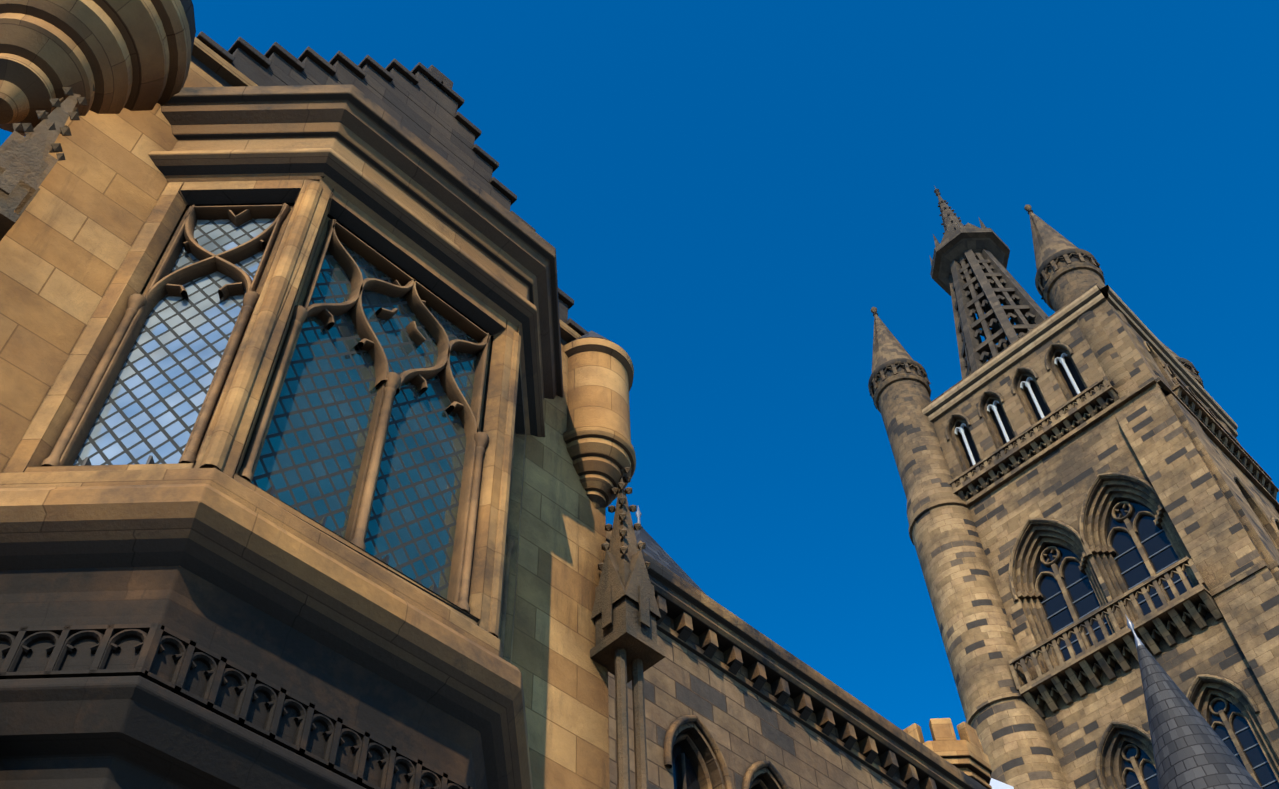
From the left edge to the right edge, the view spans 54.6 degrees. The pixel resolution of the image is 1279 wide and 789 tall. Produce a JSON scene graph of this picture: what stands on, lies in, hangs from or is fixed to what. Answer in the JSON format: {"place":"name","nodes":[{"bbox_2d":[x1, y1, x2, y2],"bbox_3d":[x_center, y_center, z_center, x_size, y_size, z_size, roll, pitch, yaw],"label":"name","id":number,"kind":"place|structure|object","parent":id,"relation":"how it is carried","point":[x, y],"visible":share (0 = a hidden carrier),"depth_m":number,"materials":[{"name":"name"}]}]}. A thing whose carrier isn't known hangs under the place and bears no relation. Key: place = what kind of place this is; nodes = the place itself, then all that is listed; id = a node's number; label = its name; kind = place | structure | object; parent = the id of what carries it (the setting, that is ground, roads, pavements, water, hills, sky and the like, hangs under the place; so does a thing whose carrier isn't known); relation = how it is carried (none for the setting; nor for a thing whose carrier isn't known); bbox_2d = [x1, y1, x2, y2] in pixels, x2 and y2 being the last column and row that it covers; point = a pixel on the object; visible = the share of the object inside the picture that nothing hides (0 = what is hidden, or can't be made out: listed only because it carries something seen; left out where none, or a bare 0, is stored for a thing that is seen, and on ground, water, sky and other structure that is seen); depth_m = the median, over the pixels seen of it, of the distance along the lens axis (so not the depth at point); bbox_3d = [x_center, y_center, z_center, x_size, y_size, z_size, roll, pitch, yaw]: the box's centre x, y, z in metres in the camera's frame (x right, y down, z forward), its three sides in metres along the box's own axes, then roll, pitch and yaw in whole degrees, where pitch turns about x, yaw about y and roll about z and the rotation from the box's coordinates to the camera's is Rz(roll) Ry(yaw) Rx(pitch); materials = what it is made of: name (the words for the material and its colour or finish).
{"place":"outdoors","nodes":[
{"label":"outdoors","id":0,"kind":"place"},
{"bbox_2d":[82,455,435,591],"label":"oriel iron stays","id":1,"kind":"object","parent":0,"point":[322,521],"visible":0.25,"depth_m":6.97,"materials":[{"name":"black metal"}]},
{"bbox_2d":[0,37,609,788],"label":"wall","id":2,"kind":"structure","parent":0,"point":[68,239],"depth_m":8.81,"materials":[{"name":"beige stone"}]},
{"bbox_2d":[0,84,94,240],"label":"carving","id":3,"kind":"object","parent":2,"relation":"attached to","point":[28,161],"visible":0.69,"depth_m":7.87,"materials":[{"name":"stone"}]},
{"bbox_2d":[0,0,190,135],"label":"corner turret","id":4,"kind":"object","parent":2,"relation":"attached to","point":[131,55],"visible":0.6,"depth_m":8.82,"materials":[{"name":"stone"}]},
{"bbox_2d":[180,0,195,53],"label":"bartizan cap","id":5,"kind":"object","parent":4,"relation":"on","point":[188,6],"visible":0.12,"depth_m":9.89,"materials":[{"name":"grey stone"}]},
{"bbox_2d":[0,566,487,788],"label":"bay window base","id":6,"kind":"object","parent":2,"relation":"attached to","point":[123,732],"visible":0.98,"depth_m":5.90,"materials":[{"name":"brown stone"}]},
{"bbox_2d":[0,623,472,788],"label":"decorative frieze","id":7,"kind":"object","parent":6,"relation":"attached to","point":[64,639],"visible":0.9,"depth_m":5.87,"materials":[{"name":"brown stone"}]},
{"bbox_2d":[0,85,562,788],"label":"bay window","id":8,"kind":"structure","parent":2,"relation":"attached to","point":[360,165],"depth_m":7.79,"materials":[{"name":"brown stone"}]},
{"bbox_2d":[73,218,275,465],"bbox_3d":[-2.884,-0.419,7.967,0.489,3.035,0.489,38,-62,-26],"label":"window glass","id":9,"kind":"object","parent":8,"relation":"attached to","point":[153,403],"visible":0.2,"depth_m":7.64,"materials":[{"name":"clear glass"}]},
{"bbox_2d":[41,203,514,656],"bbox_3d":[-1.922,0.213,8.477,3.283,2.975,0.799,38,-62,-26],"label":"window frame","id":10,"kind":"object","parent":8,"relation":"attached to","point":[68,446],"visible":0.75,"depth_m":8.40,"materials":[{"name":"brown stone"}]},
{"bbox_2d":[251,240,478,598],"bbox_3d":[-1.526,0.356,8.615,0.385,3.035,2.331,-26,-56,17],"label":"window glass","id":11,"kind":"object","parent":8,"relation":"in","point":[309,461],"depth_m":8.09,"materials":[{"name":"blue glass"}]},
{"bbox_2d":[191,31,593,344],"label":"stepped gable","id":12,"kind":"structure","parent":2,"relation":"on","point":[423,103],"depth_m":12.96,"materials":[{"name":"stone"}]},
{"bbox_2d":[563,338,635,508],"bbox_3d":[-0.453,0.402,11.747,0.860,2.140,0.860,38,-62,-26],"label":"corner turret","id":13,"kind":"object","parent":2,"relation":"attached to","point":[597,440],"visible":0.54,"depth_m":11.50,"materials":[{"name":"stone"}]},
{"bbox_2d":[569,330,613,342],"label":"turret roof","id":14,"kind":"structure","parent":13,"relation":"on","point":[591,333],"depth_m":12.59,"materials":[{"name":"grey stone"}]},
{"bbox_2d":[590,467,665,788],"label":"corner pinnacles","id":15,"kind":"object","parent":2,"relation":"attached to","point":[626,649],"visible":0.9,"depth_m":9.61,"materials":[{"name":"stone"}]},
{"bbox_2d":[634,526,704,593],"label":"slate roofs","id":16,"kind":"structure","parent":2,"relation":"on","point":[653,549],"depth_m":18.37,"materials":[{"name":"grey stone"}]},
{"bbox_2d":[989,778,1013,788],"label":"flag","id":17,"kind":"object","parent":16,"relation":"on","point":[995,784],"visible":0.5,"depth_m":27.91,"materials":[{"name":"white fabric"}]},
{"bbox_2d":[0,0,1278,741],"label":"sky","id":18,"kind":"structure","parent":0,"point":[726,194],"materials":[{"name":"blue"}]},
{"bbox_2d":[927,283,1278,788],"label":"tower walls","id":19,"kind":"structure","parent":0,"point":[1168,448],"depth_m":55.56,"materials":[{"name":"brown stone"}]},
{"bbox_2d":[868,358,1068,788],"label":"tower turret","id":20,"kind":"object","parent":19,"relation":"attached to","point":[1005,721],"visible":0.96,"depth_m":59.70,"materials":[{"name":"brown stone"}]},
{"bbox_2d":[871,307,912,372],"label":"turret spire","id":21,"kind":"structure","parent":20,"relation":"on","point":[887,346],"depth_m":76.95,"materials":[{"name":"grey stone"}]},
{"bbox_2d":[929,186,1047,378],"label":"spire","id":22,"kind":"structure","parent":19,"relation":"on","point":[971,275],"depth_m":81.74,"materials":[{"name":"stone"}]},
{"bbox_2d":[955,353,1080,464],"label":"tower belfry shafts","id":23,"kind":"object","parent":19,"relation":"attached to","point":[1061,359],"visible":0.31,"depth_m":66.55,"materials":[{"name":"grey stone"}]},
{"bbox_2d":[961,358,1085,466],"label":"window","id":24,"kind":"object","parent":19,"relation":"attached to","point":[1076,378],"visible":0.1,"depth_m":66.68,"materials":[{"name":"black"}]},
{"bbox_2d":[922,285,1237,436],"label":"tower cornice","id":25,"kind":"structure","parent":19,"relation":"on","point":[1092,298],"depth_m":68.12,"materials":[{"name":"beige stone"}]},
{"bbox_2d":[1035,248,1165,387],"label":"corner turret","id":26,"kind":"object","parent":19,"relation":"attached to","point":[1064,277],"visible":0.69,"depth_m":68.05,"materials":[{"name":"beige stone"}]},
{"bbox_2d":[1024,204,1078,269],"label":"turret spire","id":27,"kind":"structure","parent":26,"relation":"on","point":[1048,240],"depth_m":72.70,"materials":[{"name":"grey stone"}]},
{"bbox_2d":[945,341,1278,788],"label":"tower dressings","id":28,"kind":"structure","parent":19,"relation":"attached to","point":[1061,675],"depth_m":56.91,"materials":[{"name":"brown stone"}]},
{"bbox_2d":[1035,500,1278,788],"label":"tower glass","id":29,"kind":"object","parent":19,"relation":"in","point":[1122,542],"depth_m":55.73,"materials":[{"name":"blue glass"}]},
{"bbox_2d":[1041,529,1277,788],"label":"window bars","id":30,"kind":"object","parent":29,"relation":"attached to","point":[1141,602],"visible":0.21,"depth_m":55.52,"materials":[{"name":"metal"}]},
{"bbox_2d":[1175,357,1235,439],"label":"corner turret","id":31,"kind":"object","parent":19,"relation":"attached to","point":[1189,367],"visible":0.04,"depth_m":74.46,"materials":[{"name":"beige stone"}]},
{"bbox_2d":[1159,340,1178,356],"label":"tower pinnacle cone","id":32,"kind":"object","parent":31,"relation":"on","point":[1173,353],"depth_m":76.33,"materials":[{"name":"grey stone"}]},
{"label":"ground","id":33,"kind":"structure","parent":0,"visible":0},
{"bbox_2d":[608,615,919,788],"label":"range wall","id":34,"kind":"structure","parent":33,"relation":"on","point":[747,728],"depth_m":16.47,"materials":[{"name":"brown stone"}]},
{"bbox_2d":[672,743,752,788],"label":"window","id":35,"kind":"structure","parent":34,"relation":"in","point":[691,778],"depth_m":15.52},
{"bbox_2d":[606,530,986,788],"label":"range dressings","id":36,"kind":"structure","parent":34,"relation":"attached to","point":[689,609],"depth_m":17.65,"materials":[{"name":"brown stone"}]},
{"bbox_2d":[903,718,991,788],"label":"crenellated turret","id":37,"kind":"object","parent":34,"relation":"attached to","point":[966,754],"visible":0.54,"depth_m":24.23,"materials":[{"name":"stone"}]},
{"bbox_3d":[11.018,13.579,16.041,7.260,12.500,4.260,38,-62,-26],"label":"pavilion turret","id":38,"kind":"object","parent":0,"visible":0},
{"bbox_2d":[1137,645,1261,788],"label":"conical roof","id":39,"kind":"structure","parent":38,"relation":"on","point":[1191,750],"depth_m":21.38,"materials":[{"name":"grey tile"}]},
{"bbox_2d":[636,506,1143,647],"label":"lead finials","id":40,"kind":"object","parent":39,"relation":"on","point":[1130,625],"visible":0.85,"depth_m":23.78,"materials":[{"name":"grey"}]}
]}

